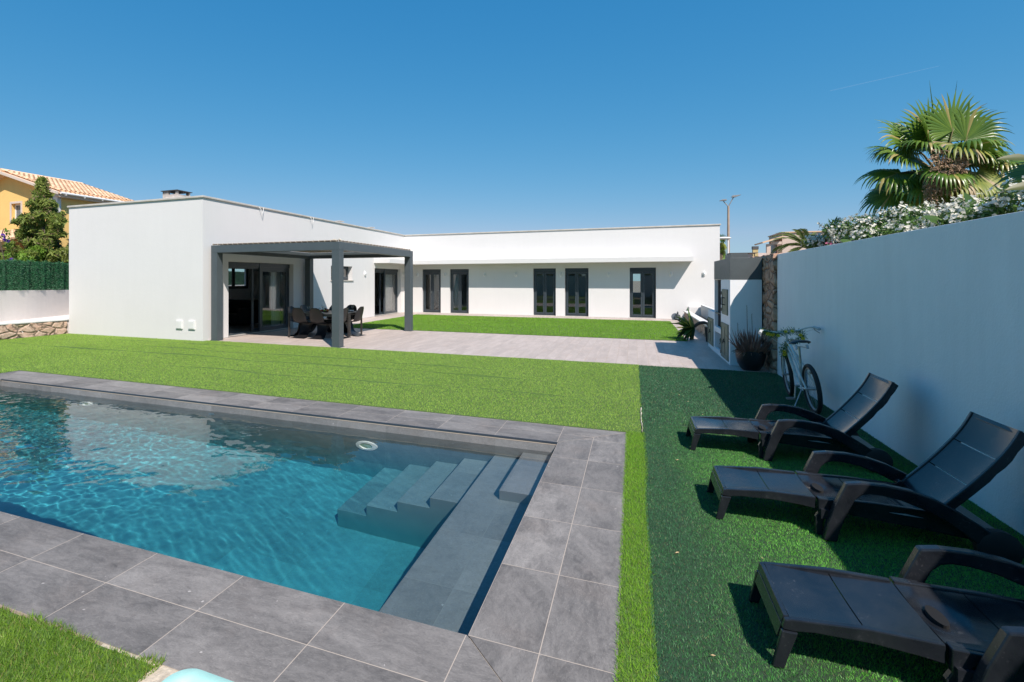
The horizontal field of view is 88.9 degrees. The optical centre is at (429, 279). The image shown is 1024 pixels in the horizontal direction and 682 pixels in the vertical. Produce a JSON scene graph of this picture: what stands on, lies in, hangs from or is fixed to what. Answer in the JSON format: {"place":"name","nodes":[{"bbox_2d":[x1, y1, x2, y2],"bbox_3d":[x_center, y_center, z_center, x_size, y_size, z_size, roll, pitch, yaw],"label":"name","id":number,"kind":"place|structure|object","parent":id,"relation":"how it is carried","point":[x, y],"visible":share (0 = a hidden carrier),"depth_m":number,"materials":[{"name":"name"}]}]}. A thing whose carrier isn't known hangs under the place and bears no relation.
{"place":"outdoors","nodes":[
{"label":"outdoors","id":0,"kind":"place"},
{"bbox_2d":[0,368,15,372],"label":"grass lawn","id":1,"kind":"structure","parent":0,"point":[2,369],"depth_m":9.59,"materials":[{"name":"green plant"}]},
{"bbox_2d":[0,604,169,681],"bbox_3d":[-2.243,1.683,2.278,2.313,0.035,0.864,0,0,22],"label":"grass","id":2,"kind":"structure","parent":0,"point":[58,650],"depth_m":2.31,"materials":[{"name":"green plant"}]},
{"bbox_2d":[101,644,177,681],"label":"sandy ground","id":3,"kind":"structure","parent":0,"point":[161,673],"depth_m":2.22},
{"bbox_2d":[162,668,232,681],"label":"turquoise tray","id":4,"kind":"object","parent":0,"point":[192,675],"visible":1,"depth_m":2.04,"materials":[{"name":"plastic"}]},
{"bbox_2d":[0,386,552,635],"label":"water","id":5,"kind":"structure","parent":0,"point":[423,530],"depth_m":4.34,"materials":[{"name":"blue liquid"}]},
{"bbox_2d":[0,334,641,432],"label":"lawn","id":6,"kind":"structure","parent":0,"point":[491,381],"depth_m":8.83,"materials":[{"name":"green plant"}]},
{"bbox_2d":[12,281,642,431],"bbox_3d":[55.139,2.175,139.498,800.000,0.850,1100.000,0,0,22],"label":"ground","id":7,"kind":"structure","parent":0,"point":[636,286],"depth_m":8.44,"materials":[{"name":"tile"}]},
{"bbox_2d":[0,228,12,259],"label":"flowering creeper","id":8,"kind":"object","parent":7,"relation":"on","point":[6,240],"visible":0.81,"depth_m":16.74,"materials":[{"name":"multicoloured plant"}]},
{"bbox_2d":[13,245,45,261],"bbox_3d":[-13.686,0.274,17.602,1.151,3.059,1.176,0,0,22],"label":"shrub","id":9,"kind":"object","parent":7,"relation":"on","point":[21,256],"visible":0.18,"depth_m":17.56,"materials":[{"name":"green plant"}]},
{"bbox_2d":[0,176,68,262],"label":"conifer tree","id":10,"kind":"object","parent":7,"relation":"on","point":[38,229],"visible":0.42,"depth_m":18.40,"materials":[{"name":"green plant"}]},
{"bbox_2d":[34,247,68,262],"bbox_3d":[-13.466,0.218,18.547,1.547,3.169,1.947,0,0,22],"label":"shrub","id":11,"kind":"object","parent":7,"relation":"on","point":[62,255],"visible":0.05,"depth_m":18.46,"materials":[{"name":"green plant"}]},
{"bbox_2d":[0,168,134,258],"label":"yellow house","id":12,"kind":"structure","parent":7,"relation":"on","point":[16,188],"depth_m":23.01,"materials":[{"name":"ceramic"}]},
{"bbox_2d":[10,201,22,220],"bbox_3d":[-18.420,-3.020,23.082,0.850,0.940,0.210,0,0,22],"label":"window","id":13,"kind":"structure","parent":12,"relation":"in","point":[18,207],"depth_m":23.12,"materials":[{"name":"white"}]},
{"bbox_2d":[0,285,243,339],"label":"boundary wall","id":14,"kind":"structure","parent":7,"relation":"on","point":[29,313],"depth_m":15.88,"materials":[{"name":"white paint"}]},
{"bbox_2d":[0,259,243,289],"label":"hedge screen","id":15,"kind":"object","parent":14,"relation":"on","point":[15,274],"visible":0.48,"depth_m":16.50,"materials":[{"name":"green plant"}]},
{"bbox_2d":[67,189,720,340],"bbox_3d":[1.438,-0.651,21.553,19.910,4.742,19.435,0,0,22],"label":"villa","id":16,"kind":"object","parent":7,"relation":"on","point":[140,268],"visible":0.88,"depth_m":21.54,"materials":[{"name":"paint"}]},
{"bbox_2d":[228,268,247,288],"bbox_3d":[-8.604,-0.100,22.568,0.065,1.000,1.850,0,0,22],"label":"window","id":17,"kind":"structure","parent":16,"relation":"in","point":[233,286],"depth_m":22.60,"materials":[{"name":"grey metal"}]},
{"bbox_2d":[228,262,290,336],"bbox_3d":[-5.517,0.587,16.606,0.190,2.235,3.090,0,0,22],"label":"sliding door","id":18,"kind":"structure","parent":16,"relation":"in","point":[260,267],"depth_m":16.62,"materials":[{"name":"grey metal"}]},
{"bbox_2d":[271,272,279,325],"bbox_3d":[-5.284,0.535,17.841,0.064,2.270,0.605,0,0,22],"label":"curtain","id":19,"kind":"object","parent":16,"relation":"hanging from","point":[275,298],"visible":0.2,"depth_m":17.73,"materials":[{"name":"grey fabric"}]},
{"bbox_2d":[330,266,353,280],"bbox_3d":[-3.660,-0.245,21.006,0.290,0.610,1.760,0,0,22],"label":"window","id":20,"kind":"structure","parent":16,"relation":"in","point":[345,278],"depth_m":21.62,"materials":[{"name":"grey metal"}]},
{"bbox_2d":[375,268,398,315],"bbox_3d":[-2.198,0.592,25.003,0.190,2.225,2.830,0,0,22],"label":"sliding door","id":21,"kind":"structure","parent":16,"relation":"in","point":[385,272],"depth_m":24.93,"materials":[{"name":"grey metal"}]},
{"bbox_2d":[386,275,391,310],"bbox_3d":[-2.068,0.535,25.977,0.064,2.270,0.803,0,0,22],"label":"curtain","id":22,"kind":"object","parent":16,"relation":"hanging from","point":[388,292],"visible":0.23,"depth_m":26.02,"materials":[{"name":"white fabric"}]},
{"bbox_2d":[422,269,440,312],"bbox_3d":[0.122,0.589,26.194,1.010,2.213,0.250,0,0,22],"label":"door","id":23,"kind":"structure","parent":16,"relation":"in","point":[432,272],"depth_m":26.20,"materials":[{"name":"grey metal"}]},
{"bbox_2d":[434,291,438,309],"bbox_3d":[0.594,1.100,27.346,0.600,1.000,0.700,0,0,22],"label":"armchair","id":24,"kind":"object","parent":16,"relation":"on","point":[436,306],"visible":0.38,"depth_m":27.11,"materials":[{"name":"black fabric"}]},
{"bbox_2d":[454,275,457,309],"bbox_3d":[1.398,0.535,26.117,0.407,2.270,0.064,0,0,22],"label":"curtain","id":25,"kind":"object","parent":16,"relation":"hanging from","point":[455,292],"visible":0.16,"depth_m":26.15,"materials":[{"name":"grey fabric"}]},
{"bbox_2d":[450,269,468,313],"bbox_3d":[1.499,0.589,25.650,0.990,2.213,0.250,0,0,22],"label":"door","id":26,"kind":"structure","parent":16,"relation":"in","point":[459,272],"depth_m":25.66,"materials":[{"name":"grey metal"}]},
{"bbox_2d":[533,268,555,315],"bbox_3d":[5.381,0.589,24.115,1.040,2.213,0.250,0,0,22],"label":"door","id":27,"kind":"structure","parent":16,"relation":"in","point":[536,271],"depth_m":24.11,"materials":[{"name":"grey metal"}]},
{"bbox_2d":[565,268,587,316],"bbox_3d":[6.730,0.589,23.582,1.040,2.213,0.250,0,0,22],"label":"door","id":28,"kind":"structure","parent":16,"relation":"in","point":[576,271],"depth_m":23.60,"materials":[{"name":"grey metal"}]},
{"bbox_2d":[630,268,655,318],"bbox_3d":[9.319,0.589,22.559,1.062,2.213,0.250,0,0,22],"label":"door","id":29,"kind":"structure","parent":16,"relation":"in","point":[642,271],"depth_m":22.55,"materials":[{"name":"grey metal"}]},
{"bbox_2d":[669,307,707,341],"bbox_3d":[7.282,1.343,14.482,1.016,1.156,1.012,0,0,4],"label":"agave","id":30,"kind":"object","parent":7,"relation":"on","point":[687,330],"visible":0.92,"depth_m":14.34,"materials":[{"name":"green plant"}]},
{"bbox_2d":[720,235,726,259],"bbox_3d":[19.675,-0.726,35.233,1.303,4.852,1.424,0,0,22],"label":"palm","id":31,"kind":"object","parent":7,"relation":"on","point":[723,248],"visible":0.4,"depth_m":34.96,"materials":[{"name":"green plant"}]},
{"bbox_2d":[720,237,730,252],"bbox_3d":[17.497,-0.427,30.719,0.840,4.255,0.390,0,0,22],"label":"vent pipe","id":32,"kind":"object","parent":7,"relation":"on","point":[724,238],"visible":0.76,"depth_m":30.59,"materials":[{"name":"white plastic"}]},
{"bbox_2d":[720,195,739,252],"bbox_3d":[22.914,-2.365,39.331,1.452,8.130,0.300,0,0,22],"label":"street lamp","id":33,"kind":"object","parent":7,"relation":"on","point":[728,220],"visible":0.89,"depth_m":39.30,"materials":[{"name":"grey metal"}]},
{"bbox_2d":[750,253,781,373],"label":"stone wall","id":34,"kind":"structure","parent":7,"relation":"on","point":[769,291],"depth_m":9.49,"materials":[{"name":"stone"}]},
{"bbox_2d":[748,231,823,257],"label":"beige house","id":35,"kind":"structure","parent":7,"relation":"on","point":[772,245],"depth_m":38.19,"materials":[{"name":"ceramic"}]},
{"bbox_2d":[752,246,758,256],"bbox_3d":[24.202,-1.985,38.338,0.390,0.970,0.360,0,0,22],"label":"chimney","id":36,"kind":"object","parent":35,"relation":"on","point":[755,248],"visible":0.79,"depth_m":38.20,"materials":[{"name":"beige paint"}]},
{"bbox_2d":[769,228,822,253],"bbox_3d":[13.357,0.017,18.404,2.196,3.566,2.240,0,0,-6],"label":"feather palm","id":37,"kind":"object","parent":7,"relation":"on","point":[800,234],"visible":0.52,"depth_m":18.34,"materials":[{"name":"green plant"}]},
{"bbox_2d":[801,229,841,248],"bbox_3d":[7.137,0.386,8.955,0.911,2.651,1.697,0,0,22],"label":"oleander","id":38,"kind":"object","parent":7,"relation":"on","point":[814,240],"visible":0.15,"depth_m":9.35,"materials":[{"name":"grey plant"}]},
{"bbox_2d":[817,200,940,244],"bbox_3d":[7.036,0.282,8.194,1.098,2.858,3.081,0,0,22],"label":"oleander","id":39,"kind":"object","parent":7,"relation":"on","point":[865,228],"visible":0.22,"depth_m":7.72,"materials":[{"name":"grey plant"}]},
{"bbox_2d":[777,211,1023,535],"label":"garden wall","id":40,"kind":"structure","parent":7,"relation":"on","point":[929,321],"depth_m":4.56,"materials":[{"name":"white paint"}]},
{"bbox_2d":[854,80,1023,215],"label":"fan palm","id":41,"kind":"object","parent":7,"relation":"on","point":[948,176],"visible":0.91,"depth_m":8.12,"materials":[{"name":"green plant"}]},
{"bbox_2d":[872,175,1023,236],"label":"oleander","id":42,"kind":"object","parent":7,"relation":"on","point":[988,207],"visible":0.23,"depth_m":5.49,"materials":[{"name":"grey plant"}]},
{"bbox_2d":[922,192,976,225],"bbox_3d":[5.793,0.224,5.616,1.159,2.358,0.234,0,0,6],"label":"paddle leaf plant","id":43,"kind":"object","parent":7,"relation":"on","point":[936,220],"visible":0.12,"depth_m":5.62,"materials":[{"name":"green plant"}]},
{"bbox_2d":[988,162,1023,195],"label":"fan palm","id":44,"kind":"object","parent":7,"relation":"on","point":[1017,174],"visible":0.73,"depth_m":6.46,"materials":[{"name":"green plant"}]},
{"bbox_2d":[998,154,1023,189],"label":"paddle leaf plant","id":45,"kind":"object","parent":7,"relation":"on","point":[1019,186],"visible":1,"depth_m":4.92,"materials":[{"name":"green plant"}]},
{"bbox_2d":[1013,203,1023,211],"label":"oleander","id":46,"kind":"object","parent":7,"relation":"on","point":[1020,207],"visible":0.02,"depth_m":4.94,"materials":[{"name":"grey plant"}]},
{"bbox_2d":[209,313,769,372],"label":"terrace","id":47,"kind":"structure","parent":0,"point":[698,352],"depth_m":13.47,"materials":[{"name":"grey tile"}]},
{"bbox_2d":[288,306,307,335],"bbox_3d":[-4.016,1.253,15.598,0.530,0.888,0.510,0,0,22],"label":"moulded chair","id":48,"kind":"object","parent":47,"relation":"on","point":[290,308],"visible":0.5,"depth_m":15.55,"materials":[{"name":"black plastic"}]},
{"bbox_2d":[291,308,312,338],"bbox_3d":[-3.749,1.253,15.107,0.510,0.888,0.530,0,0,22],"label":"moulded chair","id":49,"kind":"object","parent":47,"relation":"on","point":[298,315],"visible":1,"depth_m":15.00,"materials":[{"name":"black plastic"}]},
{"bbox_2d":[300,305,316,331],"bbox_3d":[-3.816,1.253,16.294,0.530,0.888,0.510,0,0,22],"label":"moulded chair","id":50,"kind":"object","parent":47,"relation":"on","point":[305,308],"visible":0.45,"depth_m":16.36,"materials":[{"name":"black plastic"}]},
{"bbox_2d":[210,239,413,347],"bbox_3d":[-3.313,0.335,15.729,4.174,2.722,4.660,0,0,22],"label":"pergola","id":51,"kind":"object","parent":47,"relation":"on","point":[339,250],"visible":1,"depth_m":14.29,"materials":[{"name":"metal"}]},
{"bbox_2d":[308,308,328,339],"bbox_3d":[-3.191,1.253,14.887,0.510,0.888,0.530,0,0,22],"label":"moulded chair","id":52,"kind":"object","parent":47,"relation":"on","point":[316,316],"visible":1,"depth_m":14.78,"materials":[{"name":"black plastic"}]},
{"bbox_2d":[288,312,349,336],"bbox_3d":[-3.263,1.338,15.180,1.630,0.716,0.775,0,0,22],"label":"dining table","id":53,"kind":"object","parent":47,"relation":"on","point":[327,314],"visible":0.41,"depth_m":15.12,"materials":[{"name":"brown wood"}]},
{"bbox_2d":[324,305,331,331],"bbox_3d":[-3.160,1.253,16.624,0.510,0.888,0.530,0,0,22],"label":"moulded chair","id":54,"kind":"object","parent":47,"relation":"on","point":[327,319],"visible":0.2,"depth_m":16.50,"materials":[{"name":"black plastic"}]},
{"bbox_2d":[304,310,361,336],"bbox_3d":[-2.976,1.338,15.908,1.630,0.716,0.760,0,0,22],"label":"dining table","id":55,"kind":"object","parent":47,"relation":"on","point":[353,313],"visible":0.22,"depth_m":15.84,"materials":[{"name":"brown wood"}]},
{"bbox_2d":[328,308,349,338],"bbox_3d":[-2.632,1.253,14.998,0.530,0.888,0.510,0,0,22],"label":"moulded chair","id":56,"kind":"object","parent":47,"relation":"on","point":[346,310],"visible":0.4,"depth_m":14.96,"materials":[{"name":"black plastic"}]},
{"bbox_2d":[344,305,357,332],"bbox_3d":[-2.595,1.253,16.422,0.510,0.888,0.530,0,0,22],"label":"moulded chair","id":57,"kind":"object","parent":47,"relation":"on","point":[352,307],"visible":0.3,"depth_m":16.54,"materials":[{"name":"black plastic"}]},
{"bbox_2d":[344,306,363,336],"bbox_3d":[-2.268,1.253,15.649,0.530,0.888,0.510,0,0,22],"label":"moulded chair","id":58,"kind":"object","parent":47,"relation":"on","point":[358,314],"visible":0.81,"depth_m":15.55,"materials":[{"name":"black plastic"}]},
{"bbox_2d":[671,311,680,319],"bbox_3d":[10.322,1.518,21.571,0.380,0.383,0.190,0,0,22],"label":"buddha statue","id":59,"kind":"object","parent":47,"relation":"on","point":[673,315],"visible":0.81,"depth_m":21.55,"materials":[{"name":"stone"}]},
{"bbox_2d":[683,305,713,336],"bbox_3d":[9.462,1.380,17.626,0.760,0.680,8.840,0,0,22],"label":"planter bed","id":60,"kind":"object","parent":47,"relation":"on","point":[698,314],"visible":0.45,"depth_m":19.59,"materials":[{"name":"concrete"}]},
{"bbox_2d":[707,252,761,365],"bbox_3d":[6.859,0.549,11.571,0.850,2.294,3.236,0,0,22],"label":"barbecue","id":61,"kind":"object","parent":47,"relation":"on","point":[737,284],"visible":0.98,"depth_m":10.18,"materials":[{"name":"white concrete"}]},
{"bbox_2d":[707,317,713,346],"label":"door","id":62,"kind":"structure","parent":61,"relation":"in","point":[710,338],"depth_m":12.64,"materials":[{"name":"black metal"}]},
{"bbox_2d":[720,289,727,315],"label":"door","id":63,"kind":"structure","parent":61,"relation":"in","point":[724,292],"depth_m":10.70,"materials":[{"name":"glass"}]},
{"bbox_2d":[720,322,728,361],"bbox_3d":[6.147,1.280,10.769,0.075,0.740,0.910,0,0,22],"label":"door","id":64,"kind":"structure","parent":61,"relation":"in","point":[724,351],"depth_m":10.70,"materials":[{"name":"black metal"}]},
{"bbox_2d":[725,307,772,370],"bbox_3d":[5.998,1.083,9.695,0.891,1.222,0.872,0,0,41],"label":"potted aloe","id":65,"kind":"object","parent":47,"relation":"on","point":[750,353],"visible":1,"depth_m":9.54,"materials":[{"name":"plant"}]},
{"bbox_2d":[0,0,1023,280],"label":"sky","id":66,"kind":"structure","parent":0,"point":[405,117],"materials":[{"name":"blue"}]},
{"bbox_2d":[353,314,686,340],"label":"lawn","id":67,"kind":"structure","parent":0,"point":[600,334],"depth_m":18.19,"materials":[{"name":"green plant"}]},
{"bbox_2d":[617,432,658,681],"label":"turf strip","id":68,"kind":"object","parent":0,"point":[625,648],"visible":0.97,"depth_m":2.72,"materials":[{"name":"green plant"}]},
{"bbox_2d":[611,430,660,681],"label":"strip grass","id":69,"kind":"structure","parent":68,"relation":"on","point":[634,436],"depth_m":3.02,"materials":[{"name":"green plant"}]},
{"bbox_2d":[638,365,884,444],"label":"side turf grass","id":70,"kind":"structure","parent":0,"point":[667,401],"depth_m":7.61,"materials":[{"name":"green plant"}]},
{"bbox_2d":[639,366,1023,681],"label":"side turf","id":71,"kind":"structure","parent":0,"point":[831,675],"depth_m":3.13,"materials":[{"name":"green plant"}]},
{"bbox_2d":[758,326,822,413],"bbox_3d":[4.966,1.163,6.957,0.693,1.053,1.621,0,0,2],"label":"bicycle","id":72,"kind":"object","parent":71,"relation":"on","point":[802,379],"visible":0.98,"depth_m":6.81,"materials":[{"name":"metal"}]},
{"bbox_2d":[761,327,807,357],"bbox_3d":[4.994,0.890,7.314,0.637,0.472,0.231,0,0,16],"label":"flower garland","id":73,"kind":"object","parent":72,"relation":"attached to","point":[792,332],"visible":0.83,"depth_m":7.29,"materials":[{"name":"green plant"}]},
{"bbox_2d":[685,373,897,472],"bbox_3d":[3.446,1.293,5.068,1.640,0.791,0.761,0,0,22],"label":"sun lounger","id":74,"kind":"object","parent":71,"relation":"on","point":[838,428],"visible":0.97,"depth_m":4.82,"materials":[{"name":"plastic"}]},
{"bbox_2d":[707,411,1023,563],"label":"sun lounger","id":75,"kind":"object","parent":71,"relation":"on","point":[928,494],"visible":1,"depth_m":3.34,"materials":[{"name":"plastic"}]},
{"bbox_2d":[749,545,1023,681],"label":"sun lounger","id":76,"kind":"object","parent":71,"relation":"on","point":[967,635],"visible":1,"depth_m":2.27,"materials":[{"name":"plastic"}]},
{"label":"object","id":77,"kind":"structure","parent":0,"visible":0},
{"bbox_2d":[0,371,16,380],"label":"pool coping end","id":78,"kind":"object","parent":77,"relation":"on","point":[3,375],"visible":0.76,"depth_m":9.21,"materials":[{"name":"tile"}]},
{"bbox_2d":[0,511,500,681],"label":"pool coping","id":79,"kind":"object","parent":77,"relation":"on","point":[185,614],"visible":1,"depth_m":2.58,"materials":[{"name":"tile"}]},
{"bbox_2d":[2,371,625,444],"bbox_3d":[-2.853,1.714,7.372,10.591,0.036,0.635,0,0,22],"label":"pool coping","id":80,"kind":"object","parent":77,"relation":"on","point":[538,431],"visible":0.78,"depth_m":6.68,"materials":[{"name":"tile"}]},
{"bbox_2d":[1,379,557,443],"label":"pool edge trim","id":81,"kind":"structure","parent":80,"relation":"attached to","point":[301,413],"depth_m":6.49,"materials":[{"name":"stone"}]},
{"bbox_2d":[468,433,626,681],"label":"pool coping side","id":82,"kind":"object","parent":77,"relation":"on","point":[548,611],"visible":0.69,"depth_m":2.91,"materials":[{"name":"tile"}]},
{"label":"pool floor","id":83,"kind":"structure","parent":0,"visible":0},
{"bbox_2d":[2,381,555,452],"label":"pool long walls","id":84,"kind":"structure","parent":83,"relation":"on","point":[453,437],"depth_m":6.50,"materials":[{"name":"tile"}]}
]}

